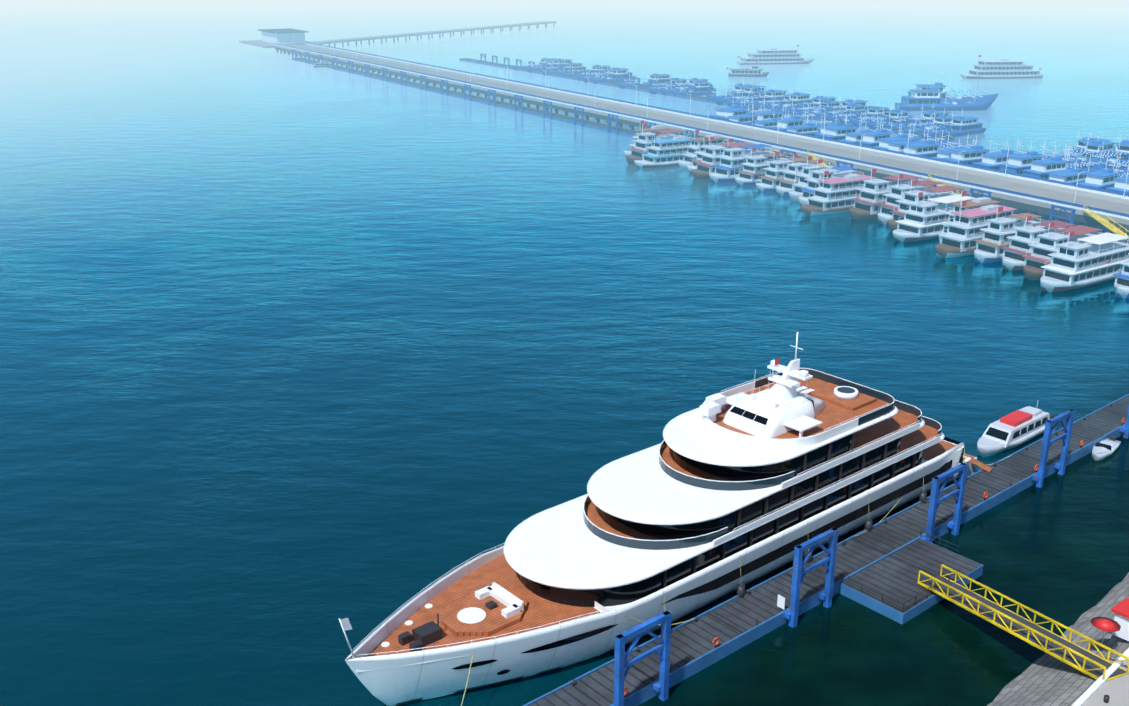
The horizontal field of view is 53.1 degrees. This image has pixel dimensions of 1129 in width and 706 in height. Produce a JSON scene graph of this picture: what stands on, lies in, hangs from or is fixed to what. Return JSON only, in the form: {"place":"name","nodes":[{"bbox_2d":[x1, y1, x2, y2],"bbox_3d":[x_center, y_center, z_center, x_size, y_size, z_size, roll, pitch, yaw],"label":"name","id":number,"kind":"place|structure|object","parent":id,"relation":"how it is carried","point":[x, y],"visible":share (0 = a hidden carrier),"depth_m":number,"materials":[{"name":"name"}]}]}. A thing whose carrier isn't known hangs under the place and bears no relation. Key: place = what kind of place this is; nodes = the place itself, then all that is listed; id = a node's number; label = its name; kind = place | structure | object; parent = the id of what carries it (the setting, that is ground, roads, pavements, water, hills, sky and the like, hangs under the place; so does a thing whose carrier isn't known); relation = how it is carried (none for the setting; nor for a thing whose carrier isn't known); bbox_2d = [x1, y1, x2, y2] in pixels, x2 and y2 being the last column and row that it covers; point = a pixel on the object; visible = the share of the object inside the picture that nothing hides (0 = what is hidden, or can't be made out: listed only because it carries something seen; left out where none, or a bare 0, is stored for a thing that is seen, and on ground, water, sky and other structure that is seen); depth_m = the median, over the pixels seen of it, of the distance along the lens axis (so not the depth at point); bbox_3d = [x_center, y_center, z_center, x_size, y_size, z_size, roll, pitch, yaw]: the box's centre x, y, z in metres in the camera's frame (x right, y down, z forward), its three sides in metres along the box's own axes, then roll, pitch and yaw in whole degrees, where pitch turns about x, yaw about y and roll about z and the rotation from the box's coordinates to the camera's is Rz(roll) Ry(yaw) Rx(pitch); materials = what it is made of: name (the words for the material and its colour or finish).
{"place":"outdoors","nodes":[
{"label":"outdoors","id":0,"kind":"place"},
{"bbox_2d":[0,0,1128,705],"bbox_3d":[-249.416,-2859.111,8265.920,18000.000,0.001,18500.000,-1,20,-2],"label":"sea water","id":1,"kind":"structure","parent":0,"point":[298,360],"depth_m":206.78,"materials":[{"name":"blue liquid"}]},
{"bbox_2d":[312,58,331,67],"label":"boat","id":2,"kind":"object","parent":1,"relation":"on","point":[320,64],"visible":0.94,"depth_m":671.50,"materials":[{"name":"brown metal"}]},
{"bbox_2d":[511,53,556,69],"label":"boat","id":3,"kind":"object","parent":1,"relation":"on","point":[543,60],"visible":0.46,"depth_m":661.07,"materials":[{"name":"blue metal"}]},
{"bbox_2d":[522,56,555,69],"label":"boat","id":4,"kind":"object","parent":1,"relation":"on","point":[549,65],"visible":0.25,"depth_m":653.19,"materials":[{"name":"blue metal"}]},
{"bbox_2d":[526,56,571,72],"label":"boat","id":5,"kind":"object","parent":1,"relation":"on","point":[559,62],"visible":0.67,"depth_m":649.13,"materials":[{"name":"blue metal"}]},
{"bbox_2d":[541,60,587,75],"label":"boat","id":6,"kind":"object","parent":1,"relation":"on","point":[578,66],"visible":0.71,"depth_m":634.08,"materials":[{"name":"blue metal"}]},
{"bbox_2d":[561,60,609,75],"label":"boat","id":7,"kind":"object","parent":1,"relation":"on","point":[597,68],"visible":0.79,"depth_m":619.38,"materials":[{"name":"blue metal"}]},
{"bbox_2d":[576,67,610,80],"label":"boat","id":8,"kind":"object","parent":1,"relation":"on","point":[606,70],"visible":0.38,"depth_m":603.15,"materials":[{"name":"blue metal"}]},
{"bbox_2d":[581,65,635,82],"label":"boat","id":9,"kind":"object","parent":1,"relation":"on","point":[584,79],"visible":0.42,"depth_m":597.63,"materials":[{"name":"blue metal"}]},
{"bbox_2d":[591,68,631,83],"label":"boat","id":10,"kind":"object","parent":1,"relation":"on","point":[618,71],"visible":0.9,"depth_m":590.84,"materials":[{"name":"blue metal"}]},
{"bbox_2d":[617,70,672,88],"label":"boat","id":11,"kind":"object","parent":1,"relation":"on","point":[662,78],"visible":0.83,"depth_m":572.88,"materials":[{"name":"blue metal"}]},
{"bbox_2d":[624,120,676,154],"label":"tour boat","id":12,"kind":"object","parent":1,"relation":"on","point":[652,129],"visible":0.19,"depth_m":373.94,"materials":[{"name":"white metal"}]},
{"bbox_2d":[339,332,976,705],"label":"yacht","id":13,"kind":"object","parent":1,"relation":"on","point":[755,478],"visible":1,"depth_m":115.45,"materials":[{"name":"white paint"}]},
{"bbox_2d":[625,124,690,163],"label":"tour boat","id":14,"kind":"object","parent":1,"relation":"on","point":[642,142],"visible":0.38,"depth_m":364.39,"materials":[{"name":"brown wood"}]},
{"bbox_2d":[634,133,692,167],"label":"tour boat","id":15,"kind":"object","parent":1,"relation":"on","point":[665,152],"visible":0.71,"depth_m":357.98,"materials":[{"name":"white paint"}]},
{"bbox_2d":[648,72,688,93],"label":"boat","id":16,"kind":"object","parent":1,"relation":"on","point":[677,80],"visible":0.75,"depth_m":549.37,"materials":[{"name":"blue metal"}]},
{"bbox_2d":[239,21,1128,242],"bbox_3d":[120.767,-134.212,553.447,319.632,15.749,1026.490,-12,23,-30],"label":"long jetty","id":17,"kind":"object","parent":1,"relation":"on","point":[1090,206],"visible":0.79,"depth_m":422.53,"materials":[{"name":"concrete"}]},
{"bbox_2d":[661,72,715,94],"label":"boat","id":18,"kind":"object","parent":1,"relation":"on","point":[665,91],"visible":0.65,"depth_m":543.84,"materials":[{"name":"blue metal"}]},
{"bbox_2d":[672,75,713,95],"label":"boat","id":19,"kind":"object","parent":1,"relation":"on","point":[702,87],"visible":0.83,"depth_m":537.79,"materials":[{"name":"blue metal"}]},
{"bbox_2d":[678,130,738,168],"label":"tour boat","id":20,"kind":"object","parent":1,"relation":"on","point":[693,147],"visible":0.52,"depth_m":355.86,"materials":[{"name":"white paint"}]},
{"bbox_2d":[687,137,741,172],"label":"tour boat","id":21,"kind":"object","parent":1,"relation":"on","point":[697,159],"visible":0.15,"depth_m":349.54,"materials":[{"name":"white paint"}]},
{"bbox_2d":[691,137,761,178],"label":"tour boat","id":22,"kind":"object","parent":1,"relation":"on","point":[705,167],"visible":0.4,"depth_m":339.70,"materials":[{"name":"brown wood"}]},
{"bbox_2d":[707,79,755,100],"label":"boat","id":23,"kind":"object","parent":1,"relation":"on","point":[740,87],"visible":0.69,"depth_m":518.03,"materials":[{"name":"blue metal"}]},
{"bbox_2d":[708,99,770,117],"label":"boat","id":24,"kind":"object","parent":1,"relation":"on","point":[719,111],"visible":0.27,"depth_m":442.44,"materials":[{"name":"blue metal"}]},
{"bbox_2d":[715,78,765,104],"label":"boat","id":25,"kind":"object","parent":1,"relation":"on","point":[746,92],"visible":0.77,"depth_m":510.99,"materials":[{"name":"blue metal"}]},
{"bbox_2d":[709,138,783,182],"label":"tour boat","id":26,"kind":"object","parent":1,"relation":"on","point":[729,166],"visible":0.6,"depth_m":334.90,"materials":[{"name":"white paint"}]},
{"bbox_2d":[727,84,765,106],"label":"boat","id":27,"kind":"object","parent":1,"relation":"on","point":[756,93],"visible":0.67,"depth_m":501.31,"materials":[{"name":"blue metal"}]},
{"bbox_2d":[726,60,768,76],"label":"boat","id":28,"kind":"object","parent":1,"relation":"on","point":[755,71],"visible":0.96,"depth_m":619.48,"materials":[{"name":"white metal"}]},
{"bbox_2d":[717,100,784,119],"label":"boat","id":29,"kind":"object","parent":1,"relation":"on","point":[741,109],"visible":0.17,"depth_m":434.17,"materials":[{"name":"blue metal"}]},
{"bbox_2d":[727,105,790,123],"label":"boat","id":30,"kind":"object","parent":1,"relation":"on","point":[745,118],"visible":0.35,"depth_m":423.23,"materials":[{"name":"blue metal"}]},
{"bbox_2d":[738,83,785,105],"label":"boat","id":31,"kind":"object","parent":1,"relation":"on","point":[769,94],"visible":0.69,"depth_m":498.42,"materials":[{"name":"blue metal"}]},
{"bbox_2d":[735,148,795,185],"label":"tour boat","id":32,"kind":"object","parent":1,"relation":"on","point":[752,171],"visible":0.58,"depth_m":330.45,"materials":[{"name":"white paint"}]},
{"bbox_2d":[753,88,792,110],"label":"boat","id":33,"kind":"object","parent":1,"relation":"on","point":[755,107],"visible":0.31,"depth_m":489.99,"materials":[{"name":"blue metal"}]},
{"bbox_2d":[736,45,813,64],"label":"cruise boat","id":34,"kind":"object","parent":1,"relation":"on","point":[776,56],"visible":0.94,"depth_m":688.99,"materials":[{"name":"white metal"}]},
{"bbox_2d":[751,101,821,124],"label":"boat","id":35,"kind":"object","parent":1,"relation":"on","point":[766,115],"visible":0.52,"depth_m":426.15,"materials":[{"name":"blue metal"}]},
{"bbox_2d":[756,152,818,191],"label":"tour boat","id":36,"kind":"object","parent":1,"relation":"on","point":[770,181],"visible":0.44,"depth_m":321.29,"materials":[{"name":"white paint"}]},
{"bbox_2d":[765,89,812,110],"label":"boat","id":37,"kind":"object","parent":1,"relation":"on","point":[799,97],"visible":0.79,"depth_m":485.39,"materials":[{"name":"blue metal"}]},
{"bbox_2d":[754,110,826,126],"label":"boat","id":38,"kind":"object","parent":1,"relation":"on","point":[771,122],"visible":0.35,"depth_m":413.97,"materials":[{"name":"blue metal"}]},
{"bbox_2d":[461,394,1128,705],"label":"floating pontoon","id":39,"kind":"object","parent":1,"relation":"on","point":[880,565],"visible":0.77,"depth_m":119.99,"materials":[{"name":"grey wood"}]},
{"bbox_2d":[610,406,1128,705],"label":"dock pile frames","id":40,"kind":"structure","parent":39,"relation":"attached to","point":[660,687],"depth_m":114.08,"materials":[{"name":"blue metal"}]},
{"bbox_2d":[918,564,1128,680],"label":"gangway","id":41,"kind":"object","parent":39,"relation":"on","point":[1085,661],"visible":0.98,"depth_m":107.65,"materials":[{"name":"yellow painted steel"},{"name":"dark grey metal decking"}]},
{"bbox_2d":[769,108,832,130],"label":"boat","id":42,"kind":"object","parent":1,"relation":"on","point":[793,120],"visible":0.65,"depth_m":407.37,"materials":[{"name":"blue metal"}]},
{"bbox_2d":[776,154,834,195],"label":"tour boat","id":43,"kind":"object","parent":1,"relation":"on","point":[784,187],"visible":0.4,"depth_m":316.30,"materials":[{"name":"white paint"}]},
{"bbox_2d":[780,91,841,112],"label":"boat","id":44,"kind":"object","parent":1,"relation":"on","point":[816,100],"visible":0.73,"depth_m":477.61,"materials":[{"name":"blue metal"}]},
{"bbox_2d":[794,99,841,117],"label":"boat","id":45,"kind":"object","parent":1,"relation":"on","point":[827,103],"visible":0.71,"depth_m":470.54,"materials":[{"name":"blue metal"}]},
{"bbox_2d":[785,117,860,135],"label":"boat","id":46,"kind":"object","parent":1,"relation":"on","point":[807,128],"visible":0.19,"depth_m":402.12,"materials":[{"name":"blue metal"}]},
{"bbox_2d":[789,156,860,200],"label":"tour boat","id":47,"kind":"object","parent":1,"relation":"on","point":[795,193],"visible":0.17,"depth_m":309.84,"materials":[{"name":"white paint"}]},
{"bbox_2d":[798,159,863,205],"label":"tour boat","id":48,"kind":"object","parent":1,"relation":"on","point":[812,182],"visible":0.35,"depth_m":302.21,"materials":[{"name":"white paint"}]},
{"bbox_2d":[800,171,875,215],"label":"tour boat","id":49,"kind":"object","parent":1,"relation":"on","point":[834,195],"visible":0.65,"depth_m":293.82,"materials":[{"name":"white metal"}]},
{"bbox_2d":[807,96,872,118],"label":"boat","id":50,"kind":"object","parent":1,"relation":"on","point":[850,101],"visible":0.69,"depth_m":464.04,"materials":[{"name":"blue metal"}]},
{"bbox_2d":[813,114,870,136],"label":"boat","id":51,"kind":"object","parent":1,"relation":"on","point":[823,131],"visible":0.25,"depth_m":396.68,"materials":[{"name":"blue metal"}]},
{"bbox_2d":[825,97,867,119],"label":"boat","id":52,"kind":"object","parent":1,"relation":"on","point":[860,108],"visible":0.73,"depth_m":458.10,"materials":[{"name":"blue metal"}]},
{"bbox_2d":[818,116,896,139],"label":"boat","id":53,"kind":"object","parent":1,"relation":"on","point":[836,132],"visible":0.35,"depth_m":392.18,"materials":[{"name":"blue metal"}]},
{"bbox_2d":[840,100,889,124],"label":"boat","id":54,"kind":"object","parent":1,"relation":"on","point":[873,110],"visible":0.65,"depth_m":450.24,"materials":[{"name":"blue metal"}]},
{"bbox_2d":[840,122,912,142],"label":"boat","id":55,"kind":"object","parent":1,"relation":"on","point":[852,137],"visible":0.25,"depth_m":384.08,"materials":[{"name":"blue metal"}]},
{"bbox_2d":[853,105,914,126],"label":"boat","id":56,"kind":"object","parent":1,"relation":"on","point":[856,123],"visible":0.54,"depth_m":440.68,"materials":[{"name":"blue glass"}]},
{"bbox_2d":[854,119,920,146],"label":"boat","id":57,"kind":"object","parent":1,"relation":"on","point":[871,138],"visible":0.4,"depth_m":375.46,"materials":[{"name":"blue glass"}]},
{"bbox_2d":[849,169,930,219],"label":"tour boat","id":58,"kind":"object","parent":1,"relation":"on","point":[869,199],"visible":0.48,"depth_m":287.98,"materials":[{"name":"white metal"}]},
{"bbox_2d":[868,102,912,130],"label":"boat","id":59,"kind":"object","parent":1,"relation":"on","point":[895,114],"visible":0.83,"depth_m":436.59,"materials":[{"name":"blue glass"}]},
{"bbox_2d":[873,125,949,149],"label":"boat","id":60,"kind":"object","parent":1,"relation":"on","point":[883,144],"visible":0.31,"depth_m":368.89,"materials":[{"name":"blue glass"}]},
{"bbox_2d":[878,174,951,224],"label":"tour boat","id":61,"kind":"object","parent":1,"relation":"on","point":[889,204],"visible":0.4,"depth_m":283.69,"materials":[{"name":"white paint"}]},
{"bbox_2d":[887,102,950,129],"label":"boat","id":62,"kind":"object","parent":1,"relation":"on","point":[928,116],"visible":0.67,"depth_m":431.48,"materials":[{"name":"blue glass"}]},
{"bbox_2d":[886,131,963,151],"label":"boat","id":63,"kind":"object","parent":1,"relation":"on","point":[896,146],"visible":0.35,"depth_m":363.10,"materials":[{"name":"blue glass"}]},
{"bbox_2d":[903,109,956,133],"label":"boat","id":64,"kind":"object","parent":1,"relation":"on","point":[941,119],"visible":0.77,"depth_m":424.26,"materials":[{"name":"blue glass"}]},
{"bbox_2d":[888,180,974,231],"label":"tour boat","id":65,"kind":"object","parent":1,"relation":"on","point":[909,196],"visible":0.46,"depth_m":276.65,"materials":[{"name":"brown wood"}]},
{"bbox_2d":[893,192,972,241],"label":"tour boat","id":66,"kind":"object","parent":1,"relation":"on","point":[923,220],"visible":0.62,"depth_m":267.12,"materials":[{"name":"white paint"}]},
{"bbox_2d":[902,130,974,156],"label":"boat","id":67,"kind":"object","parent":1,"relation":"on","point":[927,148],"visible":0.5,"depth_m":355.71,"materials":[{"name":"paint"}]},
{"bbox_2d":[895,79,993,110],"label":"ship","id":68,"kind":"object","parent":1,"relation":"on","point":[917,99],"visible":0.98,"depth_m":485.62,"materials":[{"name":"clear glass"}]},
{"bbox_2d":[901,76,997,102],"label":"boat","id":69,"kind":"object","parent":1,"relation":"on","point":[940,86],"visible":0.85,"depth_m":504.05,"materials":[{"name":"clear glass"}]},
{"bbox_2d":[920,109,985,139],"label":"boat","id":70,"kind":"object","parent":1,"relation":"on","point":[962,125],"visible":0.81,"depth_m":419.16,"materials":[{"name":"blue glass"}]},
{"bbox_2d":[932,138,1001,158],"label":"boat","id":71,"kind":"object","parent":1,"relation":"on","point":[944,153],"visible":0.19,"depth_m":352.69,"materials":[{"name":"paint"}]},
{"bbox_2d":[938,192,1000,242],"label":"tour boat","id":72,"kind":"object","parent":1,"relation":"on","point":[978,202],"visible":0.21,"depth_m":264.82,"materials":[{"name":"white paint"}]},
{"bbox_2d":[935,201,1025,257],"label":"tour boat","id":73,"kind":"object","parent":1,"relation":"on","point":[961,235],"visible":0.6,"depth_m":252.74,"materials":[{"name":"white metal"}]},
{"bbox_2d":[941,135,1026,164],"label":"boat","id":74,"kind":"object","parent":1,"relation":"on","point":[969,156],"visible":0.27,"depth_m":345.32,"materials":[{"name":"paint"}]},
{"bbox_2d":[959,55,1042,78],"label":"cruise boat","id":75,"kind":"object","parent":1,"relation":"on","point":[1001,69],"visible":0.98,"depth_m":609.61,"materials":[{"name":"white metal"}]},
{"bbox_2d":[974,207,1051,262],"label":"tour boat","id":76,"kind":"object","parent":1,"relation":"on","point":[993,241],"visible":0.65,"depth_m":247.90,"materials":[{"name":"white paint"}]},
{"bbox_2d":[972,141,1058,169],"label":"boat","id":77,"kind":"object","parent":1,"relation":"on","point":[994,160],"visible":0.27,"depth_m":338.50,"materials":[{"name":"paint"}]},
{"bbox_2d":[977,402,1055,456],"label":"boat","id":78,"kind":"object","parent":1,"relation":"on","point":[1016,428],"visible":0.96,"depth_m":155.14,"materials":[{"name":"white paint"}]},
{"bbox_2d":[1001,216,1074,270],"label":"tour boat","id":79,"kind":"object","parent":1,"relation":"on","point":[1016,249],"visible":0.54,"depth_m":242.53,"materials":[{"name":"white paint"}]},
{"bbox_2d":[999,141,1079,173],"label":"boat","id":80,"kind":"object","parent":1,"relation":"on","point":[1017,163],"visible":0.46,"depth_m":334.49,"materials":[{"name":"paint"}]},
{"bbox_2d":[1022,222,1101,279],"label":"tour boat","id":81,"kind":"object","parent":1,"relation":"on","point":[1038,257],"visible":0.29,"depth_m":236.17,"materials":[{"name":"white metal"}]},
{"bbox_2d":[1021,147,1103,178],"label":"boat","id":82,"kind":"object","parent":1,"relation":"on","point":[1041,168],"visible":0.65,"depth_m":327.51,"materials":[{"name":"blue paint"}]},
{"bbox_2d":[1039,129,1114,158],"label":"boat","id":83,"kind":"object","parent":1,"relation":"on","point":[1080,145],"visible":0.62,"depth_m":367.40,"materials":[{"name":"paint"}]},
{"bbox_2d":[1040,231,1128,291],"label":"tour boat","id":84,"kind":"object","parent":1,"relation":"on","point":[1073,265],"visible":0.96,"depth_m":228.82,"materials":[{"name":"white paint"}]},
{"bbox_2d":[1059,131,1115,167],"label":"boat","id":85,"kind":"object","parent":1,"relation":"on","point":[1094,145],"visible":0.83,"depth_m":360.36,"materials":[{"name":"blue paint"}]},
{"bbox_2d":[1047,159,1128,183],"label":"boat","id":86,"kind":"object","parent":1,"relation":"on","point":[1070,175],"visible":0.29,"depth_m":316.47,"materials":[{"name":"blue paint"}]},
{"bbox_2d":[1076,157,1128,189],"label":"boat","id":87,"kind":"object","parent":1,"relation":"on","point":[1102,178],"visible":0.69,"depth_m":308.31,"materials":[{"name":"blue paint"}]},
{"bbox_2d":[1092,435,1120,460],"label":"small motorboat","id":88,"kind":"object","parent":1,"relation":"on","point":[1107,447],"visible":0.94,"depth_m":152.65,"materials":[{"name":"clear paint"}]},
{"bbox_2d":[1090,133,1128,169],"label":"boat","id":89,"kind":"object","parent":1,"relation":"on","point":[1122,147],"visible":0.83,"depth_m":354.47,"materials":[{"name":"blue paint"}]},
{"bbox_2d":[1105,176,1128,193],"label":"boat","id":90,"kind":"object","parent":1,"relation":"on","point":[1119,185],"visible":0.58,"depth_m":302.87,"materials":[{"name":"blue paint"}]},
{"bbox_2d":[1108,153,1128,175],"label":"boat","id":91,"kind":"object","parent":1,"relation":"on","point":[1125,169],"visible":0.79,"depth_m":338.87,"materials":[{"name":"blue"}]},
{"bbox_2d":[1113,253,1128,298],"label":"tour boat","id":92,"kind":"object","parent":1,"relation":"on","point":[1121,283],"visible":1,"depth_m":223.68,"materials":[{"name":"white paint"}]},
{"bbox_2d":[987,572,1128,705],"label":"quay","id":93,"kind":"structure","parent":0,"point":[1046,679],"depth_m":102.86,"materials":[{"name":"concrete"}]}
]}

